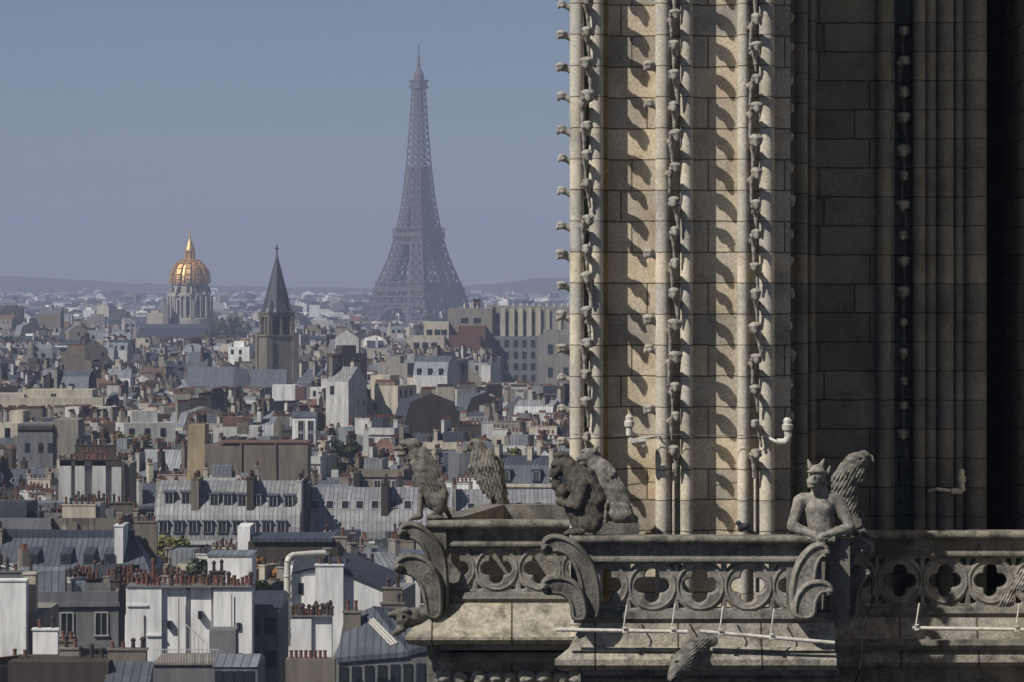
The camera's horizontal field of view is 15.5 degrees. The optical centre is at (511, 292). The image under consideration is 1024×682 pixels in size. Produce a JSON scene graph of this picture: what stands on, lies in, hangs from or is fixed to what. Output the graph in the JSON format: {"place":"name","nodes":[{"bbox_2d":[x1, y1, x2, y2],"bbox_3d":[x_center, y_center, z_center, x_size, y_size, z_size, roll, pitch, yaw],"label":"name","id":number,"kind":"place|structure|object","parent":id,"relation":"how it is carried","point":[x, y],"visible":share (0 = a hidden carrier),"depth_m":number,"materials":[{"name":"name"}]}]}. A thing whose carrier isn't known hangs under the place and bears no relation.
{"place":"outdoors","nodes":[
{"label":"outdoors","id":0,"kind":"place"},
{"bbox_2d":[0,497,61,529],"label":"house","id":1,"kind":"structure","parent":0,"point":[21,515],"depth_m":426.78,"materials":[{"name":"metal"}]},
{"bbox_2d":[17,418,84,468],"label":"building","id":2,"kind":"structure","parent":0,"point":[42,445],"depth_m":640.00,"materials":[{"name":"grey paint"}]},
{"bbox_2d":[0,386,104,407],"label":"long beige building","id":3,"kind":"structure","parent":0,"point":[69,395],"depth_m":900.00,"materials":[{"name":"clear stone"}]},
{"bbox_2d":[8,616,111,681],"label":"chimney building","id":4,"kind":"structure","parent":0,"point":[53,657],"depth_m":266.46,"materials":[{"name":"paint"}]},
{"bbox_2d":[0,512,164,574],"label":"zinc roof building","id":5,"kind":"structure","parent":0,"point":[120,543],"depth_m":405.81,"materials":[{"name":"grey metal"}]},
{"bbox_2d":[53,494,134,529],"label":"house","id":6,"kind":"structure","parent":0,"point":[81,513],"depth_m":424.11,"materials":[{"name":"paint"}]},
{"bbox_2d":[67,566,184,641],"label":"house","id":7,"kind":"structure","parent":0,"point":[92,579],"depth_m":337.95,"materials":[{"name":"concrete"}]},
{"bbox_2d":[137,474,193,520],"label":"house","id":8,"kind":"structure","parent":0,"point":[146,495],"depth_m":570.48,"materials":[{"name":"metal"}]},
{"bbox_2d":[0,276,372,293],"bbox_3d":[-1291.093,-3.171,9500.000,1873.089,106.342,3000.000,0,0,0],"label":"hills","id":9,"kind":"structure","parent":0,"point":[34,285],"depth_m":9712.10,"materials":[{"name":"grey"}]},
{"bbox_2d":[154,469,304,547],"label":"mansard building","id":10,"kind":"structure","parent":0,"point":[197,510],"depth_m":501.01,"materials":[{"name":"metal"}]},
{"bbox_2d":[203,461,260,479],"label":"house","id":11,"kind":"structure","parent":0,"point":[223,472],"depth_m":544.02,"materials":[{"name":"metal"}]},
{"bbox_2d":[207,550,257,589],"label":"white building","id":12,"kind":"structure","parent":0,"point":[239,563],"depth_m":330.00,"materials":[{"name":"paint"}]},
{"bbox_2d":[213,654,264,681],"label":"pale shuttered building","id":13,"kind":"structure","parent":0,"point":[238,667],"depth_m":262.08,"materials":[{"name":"metal"}]},
{"bbox_2d":[188,245,298,387],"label":"church","id":14,"kind":"structure","parent":0,"point":[276,349],"depth_m":1295.19,"materials":[{"name":"stone"}]},
{"bbox_2d":[0,0,569,287],"label":"sky","id":15,"kind":"structure","parent":0,"point":[128,127],"materials":[{"name":"blue"}]},
{"bbox_2d":[291,412,317,444],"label":"tall white house","id":16,"kind":"structure","parent":0,"point":[304,425],"depth_m":720.00,"materials":[{"name":"paint"}]},
{"bbox_2d":[286,600,335,681],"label":"chimney building","id":17,"kind":"structure","parent":0,"point":[311,658],"depth_m":280.00,"materials":[{"name":"paint"}]},
{"bbox_2d":[318,467,359,486],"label":"house","id":18,"kind":"structure","parent":0,"point":[354,473],"depth_m":602.57,"materials":[{"name":"paint"}]},
{"bbox_2d":[283,547,403,656],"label":"white building","id":19,"kind":"structure","parent":0,"point":[311,577],"depth_m":319.40,"materials":[{"name":"paint"}]},
{"bbox_2d":[328,430,362,461],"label":"house","id":20,"kind":"structure","parent":0,"point":[351,434],"depth_m":664.77,"materials":[{"name":"concrete"}]},
{"bbox_2d":[303,473,453,540],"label":"mansard building","id":21,"kind":"structure","parent":0,"point":[373,513],"depth_m":506.51,"materials":[{"name":"metal"}]},
{"bbox_2d":[333,600,426,681],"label":"skylight building","id":22,"kind":"structure","parent":0,"point":[371,648],"depth_m":285.24,"materials":[{"name":"metal"}]},
{"bbox_2d":[390,664,398,681],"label":"window","id":23,"kind":"structure","parent":22,"relation":"in","point":[394,668],"depth_m":285.09,"materials":[{"name":"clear glass"}]},
{"bbox_2d":[403,664,411,681],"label":"window","id":24,"kind":"structure","parent":22,"relation":"in","point":[407,668],"depth_m":285.09,"materials":[{"name":"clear glass"}]},
{"bbox_2d":[416,663,424,681],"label":"window","id":25,"kind":"structure","parent":22,"relation":"in","point":[420,667],"depth_m":285.09,"materials":[{"name":"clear glass"}]},
{"bbox_2d":[362,424,405,456],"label":"house","id":26,"kind":"structure","parent":0,"point":[385,444],"depth_m":655.97,"materials":[{"name":"paint"}]},
{"bbox_2d":[355,452,413,486],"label":"house","id":27,"kind":"structure","parent":0,"point":[373,471],"depth_m":604.75,"materials":[{"name":"metal"}]},
{"bbox_2d":[380,573,404,608],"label":"chimney building","id":28,"kind":"structure","parent":0,"point":[392,596],"depth_m":306.00,"materials":[{"name":"concrete"}]},
{"bbox_2d":[399,420,453,462],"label":"house","id":29,"kind":"structure","parent":0,"point":[422,438],"depth_m":653.68,"materials":[{"name":"stone"}]},
{"bbox_2d":[287,278,569,295],"bbox_3d":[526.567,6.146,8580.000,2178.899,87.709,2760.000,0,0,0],"label":"hills","id":30,"kind":"structure","parent":0,"point":[546,285],"depth_m":8729.25,"materials":[{"name":"grey"}]},
{"bbox_2d":[441,416,451,432],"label":"house","id":31,"kind":"structure","parent":0,"point":[446,423],"depth_m":667.95,"materials":[{"name":"paint"}]},
{"bbox_2d":[443,472,479,488],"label":"house","id":32,"kind":"structure","parent":0,"point":[467,482],"depth_m":551.45,"materials":[{"name":"white paint"}]},
{"bbox_2d":[453,418,495,438],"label":"house","id":33,"kind":"structure","parent":0,"point":[474,428],"depth_m":652.43,"materials":[{"name":"paint"}]},
{"bbox_2d":[407,299,569,385],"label":"institute building","id":34,"kind":"structure","parent":0,"point":[522,341],"depth_m":1499.00,"materials":[{"name":"beige stone"}]},
{"bbox_2d":[451,477,556,511],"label":"mansard building","id":35,"kind":"structure","parent":0,"point":[463,499],"depth_m":524.58,"materials":[{"name":"metal"}]},
{"bbox_2d":[487,424,523,444],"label":"house","id":36,"kind":"structure","parent":0,"point":[499,433],"depth_m":644.59,"materials":[{"name":"paint"}]},
{"bbox_2d":[496,416,520,431],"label":"house","id":37,"kind":"structure","parent":0,"point":[510,423],"depth_m":662.54,"materials":[{"name":"beige paint"}]},
{"bbox_2d":[503,430,561,454],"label":"house","id":38,"kind":"structure","parent":0,"point":[521,441],"depth_m":604.83,"materials":[{"name":"metal"}]},
{"bbox_2d":[528,422,569,436],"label":"house","id":39,"kind":"structure","parent":0,"point":[560,430],"depth_m":629.07,"materials":[{"name":"beige paint"}]},
{"label":"ground","id":40,"kind":"structure","parent":0,"visible":0},
{"bbox_2d":[1,474,55,497],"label":"house","id":41,"kind":"structure","parent":40,"relation":"on","point":[39,481],"depth_m":603.93,"materials":[{"name":"paint"}]},
{"bbox_2d":[0,557,58,656],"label":"chimney building","id":42,"kind":"structure","parent":40,"relation":"on","point":[22,610],"depth_m":300.00,"materials":[{"name":"paint"}]},
{"bbox_2d":[0,454,62,487],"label":"house","id":43,"kind":"structure","parent":40,"relation":"on","point":[11,476],"depth_m":625.49,"materials":[{"name":"grey metal"}]},
{"bbox_2d":[21,484,55,499],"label":"house","id":44,"kind":"structure","parent":40,"relation":"on","point":[41,492],"depth_m":598.10,"materials":[{"name":"white concrete"}]},
{"bbox_2d":[45,453,74,477],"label":"house","id":45,"kind":"structure","parent":40,"relation":"on","point":[55,469],"depth_m":621.88,"materials":[{"name":"paint"}]},
{"bbox_2d":[37,493,96,509],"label":"house","id":46,"kind":"structure","parent":40,"relation":"on","point":[47,504],"depth_m":459.16,"materials":[{"name":"concrete"}]},
{"bbox_2d":[18,564,123,653],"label":"house","id":47,"kind":"structure","parent":40,"relation":"on","point":[89,613],"depth_m":322.34,"materials":[{"name":"paint"}]},
{"bbox_2d":[59,612,74,636],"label":"window","id":48,"kind":"structure","parent":47,"relation":"in","point":[66,618],"depth_m":322.02,"materials":[{"name":"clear glass"}]},
{"bbox_2d":[93,612,108,635],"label":"window","id":49,"kind":"structure","parent":47,"relation":"in","point":[100,618],"depth_m":322.34,"materials":[{"name":"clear glass"}]},
{"bbox_2d":[59,438,136,507],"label":"party wall building","id":50,"kind":"structure","parent":40,"relation":"on","point":[93,469],"depth_m":541.33,"materials":[{"name":"paint"}]},
{"bbox_2d":[77,490,147,529],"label":"house","id":51,"kind":"structure","parent":40,"relation":"on","point":[124,506],"depth_m":444.22,"materials":[{"name":"concrete"}]},
{"bbox_2d":[77,559,161,582],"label":"house","id":52,"kind":"structure","parent":40,"relation":"on","point":[105,572],"depth_m":346.30,"materials":[{"name":"stone"}]},
{"bbox_2d":[104,636,153,681],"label":"chimney building","id":53,"kind":"structure","parent":40,"relation":"on","point":[131,664],"depth_m":267.58,"materials":[{"name":"ceramic"}]},
{"bbox_2d":[110,435,147,458],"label":"house","id":54,"kind":"structure","parent":40,"relation":"on","point":[122,446],"depth_m":663.94,"materials":[{"name":"metal"}]},
{"bbox_2d":[128,448,168,482],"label":"house","id":55,"kind":"structure","parent":40,"relation":"on","point":[160,465],"depth_m":622.84,"materials":[{"name":"concrete"}]},
{"bbox_2d":[129,440,186,473],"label":"house","id":56,"kind":"structure","parent":40,"relation":"on","point":[175,458],"depth_m":636.86,"materials":[{"name":"metal"}]},
{"bbox_2d":[138,436,186,449],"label":"house","id":57,"kind":"structure","parent":40,"relation":"on","point":[158,443],"depth_m":665.48,"materials":[{"name":"metal"}]},
{"bbox_2d":[157,470,186,479],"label":"house","id":58,"kind":"structure","parent":40,"relation":"on","point":[171,476],"depth_m":615.33,"materials":[{"name":"beige paint"}]},
{"bbox_2d":[158,534,191,560],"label":"tree","id":59,"kind":"object","parent":40,"relation":"on","point":[162,543],"visible":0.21,"depth_m":439.38,"materials":[{"name":"green plant"}]},
{"bbox_2d":[159,557,207,578],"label":"tree","id":60,"kind":"object","parent":40,"relation":"on","point":[200,567],"visible":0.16,"depth_m":400.53,"materials":[{"name":"green plant"}]},
{"bbox_2d":[139,229,227,337],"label":"domed church","id":61,"kind":"structure","parent":40,"relation":"on","point":[186,312],"depth_m":2727.18,"materials":[{"name":"stone"}]},
{"bbox_2d":[164,542,210,572],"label":"house","id":62,"kind":"structure","parent":40,"relation":"on","point":[175,556],"depth_m":429.66,"materials":[{"name":"metal"}]},
{"bbox_2d":[154,624,242,681],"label":"terrace building","id":63,"kind":"structure","parent":40,"relation":"on","point":[183,667],"depth_m":279.00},
{"bbox_2d":[187,418,222,479],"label":"blank wall building","id":64,"kind":"structure","parent":40,"relation":"on","point":[201,450],"depth_m":590.00,"materials":[{"name":"paint"}]},
{"bbox_2d":[177,538,236,574],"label":"house","id":65,"kind":"structure","parent":40,"relation":"on","point":[202,553],"depth_m":419.06,"materials":[{"name":"stone"}]},
{"bbox_2d":[125,558,289,681],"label":"party wall building","id":66,"kind":"structure","parent":40,"relation":"on","point":[158,615],"depth_m":290.35,"materials":[{"name":"white paint"}]},
{"bbox_2d":[264,617,275,634],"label":"window","id":67,"kind":"structure","parent":66,"relation":"in","point":[269,622],"depth_m":292.92,"materials":[{"name":"black glass"}]},
{"bbox_2d":[264,651,275,667],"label":"window","id":68,"kind":"structure","parent":66,"relation":"in","point":[270,656],"depth_m":292.92,"materials":[{"name":"black glass"}]},
{"bbox_2d":[193,411,260,442],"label":"house","id":69,"kind":"structure","parent":40,"relation":"on","point":[213,419],"depth_m":675.05,"materials":[{"name":"paint"}]},
{"bbox_2d":[213,416,263,442],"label":"house","id":70,"kind":"structure","parent":40,"relation":"on","point":[234,426],"depth_m":653.76,"materials":[{"name":"paint"}]},
{"bbox_2d":[218,440,311,480],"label":"blank wall building","id":71,"kind":"structure","parent":40,"relation":"on","point":[284,459],"depth_m":560.00,"materials":[{"name":"paint"}]},
{"bbox_2d":[0,287,569,681],"bbox_3d":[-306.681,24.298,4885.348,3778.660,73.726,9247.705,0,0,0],"label":"distant city","id":72,"kind":"object","parent":40,"relation":"on","point":[352,364],"visible":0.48,"depth_m":1163.12,"materials":[{"name":"concrete"}]},
{"bbox_2d":[0,299,563,343],"bbox_3d":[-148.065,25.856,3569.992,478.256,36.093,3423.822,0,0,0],"label":"distant woods","id":73,"kind":"object","parent":72,"relation":"on","point":[222,329],"visible":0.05,"depth_m":2472.81,"materials":[{"name":"green plant"}]},
{"bbox_2d":[272,385,305,400],"bbox_3d":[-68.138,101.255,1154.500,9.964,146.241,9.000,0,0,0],"label":"white box building","id":74,"kind":"structure","parent":40,"relation":"on","point":[287,392],"depth_m":1150.00,"materials":[{"name":"white paint"}]},
{"bbox_2d":[237,523,346,573],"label":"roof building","id":75,"kind":"structure","parent":40,"relation":"on","point":[270,546],"depth_m":360.00,"materials":[{"name":"grey metal"}]},
{"bbox_2d":[266,553,373,589],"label":"house","id":76,"kind":"structure","parent":40,"relation":"on","point":[277,583],"depth_m":338.41,"materials":[{"name":"paint"}]},
{"bbox_2d":[311,447,330,476],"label":"house","id":77,"kind":"structure","parent":40,"relation":"on","point":[321,459],"depth_m":622.94,"materials":[{"name":"concrete"}]},
{"bbox_2d":[311,470,353,488],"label":"house","id":78,"kind":"structure","parent":40,"relation":"on","point":[346,479],"depth_m":580.32,"materials":[{"name":"metal"}]},
{"bbox_2d":[258,556,415,607],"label":"house","id":79,"kind":"structure","parent":40,"relation":"on","point":[409,594],"depth_m":348.83,"materials":[{"name":"paint"}]},
{"bbox_2d":[328,436,360,474],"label":"tree","id":80,"kind":"object","parent":40,"relation":"on","point":[340,447],"visible":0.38,"depth_m":640.01,"materials":[{"name":"green plant"}]},
{"bbox_2d":[338,414,379,444],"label":"house","id":81,"kind":"structure","parent":40,"relation":"on","point":[359,426],"depth_m":671.44,"materials":[{"name":"paint"}]},
{"bbox_2d":[324,522,401,544],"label":"house","id":82,"kind":"structure","parent":40,"relation":"on","point":[352,532],"depth_m":470.48,"materials":[{"name":"grey metal"}]},
{"bbox_2d":[328,531,405,582],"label":"house","id":83,"kind":"structure","parent":40,"relation":"on","point":[389,557],"depth_m":388.54,"materials":[{"name":"metal"}]},
{"bbox_2d":[362,415,408,442],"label":"house","id":84,"kind":"structure","parent":40,"relation":"on","point":[381,428],"depth_m":665.96,"materials":[{"name":"white paint"}]},
{"bbox_2d":[369,442,404,465],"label":"house","id":85,"kind":"structure","parent":40,"relation":"on","point":[373,450],"depth_m":645.77,"materials":[{"name":"paint"}]},
{"bbox_2d":[356,531,424,555],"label":"house","id":86,"kind":"structure","parent":40,"relation":"on","point":[402,551],"depth_m":405.02,"materials":[{"name":"metal"}]},
{"bbox_2d":[367,522,420,547],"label":"house","id":87,"kind":"structure","parent":40,"relation":"on","point":[384,544],"depth_m":444.30,"materials":[{"name":"grey metal"}]},
{"bbox_2d":[400,539,421,549],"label":"house","id":88,"kind":"structure","parent":40,"relation":"on","point":[407,544],"depth_m":415.85,"materials":[{"name":"grey metal"}]},
{"bbox_2d":[364,44,469,322],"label":"iron lattice tower","id":89,"kind":"structure","parent":40,"relation":"on","point":[418,231],"depth_m":4090.58,"materials":[{"name":"grey metal"}]},
{"bbox_2d":[432,443,447,462],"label":"house","id":90,"kind":"structure","parent":40,"relation":"on","point":[443,457],"depth_m":635.86,"materials":[{"name":"grey metal"}]},
{"bbox_2d":[423,431,487,453],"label":"house","id":91,"kind":"structure","parent":40,"relation":"on","point":[448,441],"depth_m":644.73,"materials":[{"name":"beige paint"}]},
{"bbox_2d":[448,439,509,480],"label":"house","id":92,"kind":"structure","parent":40,"relation":"on","point":[458,461],"depth_m":594.20,"materials":[{"name":"metal"}]},
{"bbox_2d":[494,440,560,488],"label":"house","id":93,"kind":"structure","parent":40,"relation":"on","point":[530,470],"depth_m":553.74,"materials":[{"name":"blue metal"}]},
{"bbox_2d":[405,0,1023,681],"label":"cathedral tower","id":94,"kind":"structure","parent":40,"relation":"on","point":[807,216],"depth_m":52.29,"materials":[{"name":"stone"}]},
{"bbox_2d":[388,606,428,635],"bbox_3d":[-1.366,4.538,52.230,0.743,0.412,0.279,0,0,-28],"label":"gargoyle","id":95,"kind":"object","parent":94,"relation":"attached to","point":[405,618],"visible":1,"depth_m":52.08,"materials":[{"name":"stone"}]},
{"bbox_2d":[394,519,569,619],"bbox_3d":[-0.164,3.841,52.441,2.946,1.367,0.818,0,0,0],"label":"balustrade","id":96,"kind":"object","parent":94,"relation":"on","point":[439,541],"visible":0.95,"depth_m":52.44,"materials":[{"name":"stone"}]},
{"bbox_2d":[394,438,451,520],"bbox_3d":[-1.244,2.598,52.602,0.819,1.152,0.376,0,0,0],"label":"chimera statue","id":97,"kind":"object","parent":96,"relation":"on","point":[433,495],"visible":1,"depth_m":52.47,"materials":[{"name":"stone"}]},
{"bbox_2d":[432,503,569,587],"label":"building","id":98,"kind":"structure","parent":94,"relation":"on","point":[496,568],"depth_m":56.20,"materials":[{"name":"grey stone"}]},
{"bbox_2d":[462,438,508,503],"bbox_3d":[-0.398,2.705,56.598,0.716,1.059,0.405,0,0,0],"label":"chimera statue","id":99,"kind":"object","parent":98,"relation":"on","point":[486,467],"visible":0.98,"depth_m":56.45,"materials":[{"name":"stone"}]},
{"bbox_2d":[624,415,667,446],"bbox_3d":[1.831,1.875,51.342,0.618,0.441,0.140,0,0,-10],"label":"floodlight unit","id":100,"kind":"object","parent":94,"relation":"attached to","point":[629,423],"visible":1,"depth_m":51.27,"materials":[{"name":"white paint"}]},
{"bbox_2d":[667,634,717,681],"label":"gargoyle","id":101,"kind":"object","parent":94,"relation":"attached to","point":[687,658],"visible":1,"depth_m":49.47,"materials":[{"name":"stone"}]},
{"bbox_2d":[539,521,874,624],"bbox_3d":[2.597,3.755,51.509,4.484,1.283,4.182,0,0,0],"label":"balustrade","id":102,"kind":"object","parent":94,"relation":"on","point":[824,582],"visible":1,"depth_m":49.98,"materials":[{"name":"stone"}]},
{"bbox_2d":[548,451,606,535],"bbox_3d":[0.867,2.658,50.100,0.773,1.124,0.502,0,0,0],"label":"chimera statue","id":103,"kind":"object","parent":102,"relation":"on","point":[581,499],"visible":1,"depth_m":49.95,"materials":[{"name":"stone"}]},
{"bbox_2d":[576,445,637,522],"bbox_3d":[1.292,2.601,51.123,0.840,1.082,0.407,0,0,0],"label":"chimera statue","id":104,"kind":"object","parent":102,"relation":"on","point":[618,507],"visible":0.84,"depth_m":50.97,"materials":[{"name":"stone"}]},
{"bbox_2d":[556,604,687,634],"bbox_3d":[1.442,4.302,49.675,1.733,0.405,0.213,0,0,0],"label":"white pipe","id":105,"kind":"object","parent":102,"relation":"attached to","point":[623,630],"visible":1,"depth_m":49.60,"materials":[{"name":"metal"}]},
{"bbox_2d":[700,606,834,644],"bbox_3d":[3.357,4.377,49.675,1.775,0.503,0.214,0,0,0],"label":"white pipe","id":106,"kind":"object","parent":102,"relation":"attached to","point":[720,632],"visible":1,"depth_m":49.60,"materials":[{"name":"metal"}]},
{"bbox_2d":[787,459,854,543],"bbox_3d":[4.097,2.786,50.056,0.909,1.178,0.496,0,0,0],"label":"horned statue","id":107,"kind":"object","parent":102,"relation":"on","point":[819,504],"visible":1,"depth_m":49.96,"materials":[{"name":"stone"}]},
{"bbox_2d":[830,450,874,546],"bbox_3d":[4.584,2.800,50.794,0.610,1.366,0.386,0,0,0],"label":"chimera statue","id":108,"kind":"object","parent":102,"relation":"on","point":[848,476],"visible":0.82,"depth_m":50.67,"materials":[{"name":"stone"}]},
{"bbox_2d":[763,417,792,445],"bbox_3d":[3.616,1.886,51.368,0.416,0.383,0.149,0,0,8],"label":"floodlight unit","id":109,"kind":"object","parent":94,"relation":"attached to","point":[787,427],"visible":1,"depth_m":51.31,"materials":[{"name":"white paint"}]},
{"bbox_2d":[855,567,872,681],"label":"cable","id":110,"kind":"object","parent":94,"relation":"hanging from","point":[863,627],"visible":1,"depth_m":52.60,"materials":[{"name":"metal"}]},
{"bbox_2d":[846,530,1023,616],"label":"balustrade","id":111,"kind":"object","parent":94,"relation":"on","point":[950,548],"visible":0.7,"depth_m":53.61,"materials":[{"name":"stone"}]},
{"bbox_2d":[928,469,965,493],"bbox_3d":[6.331,2.744,54.924,0.552,0.367,0.131,0,0,7],"label":"floodlight unit","id":112,"kind":"object","parent":94,"relation":"attached to","point":[961,478],"visible":1,"depth_m":54.87,"materials":[{"name":"white paint"}]},
{"bbox_2d":[912,603,1023,632],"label":"white pipe","id":113,"kind":"object","parent":94,"relation":"attached to","point":[916,627],"visible":1,"depth_m":52.53,"materials":[{"name":"metal"}]},
{"bbox_2d":[998,569,1023,606],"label":"gargoyle","id":114,"kind":"object","parent":94,"relation":"attached to","point":[1007,599],"visible":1,"depth_m":52.79,"materials":[{"name":"stone"}]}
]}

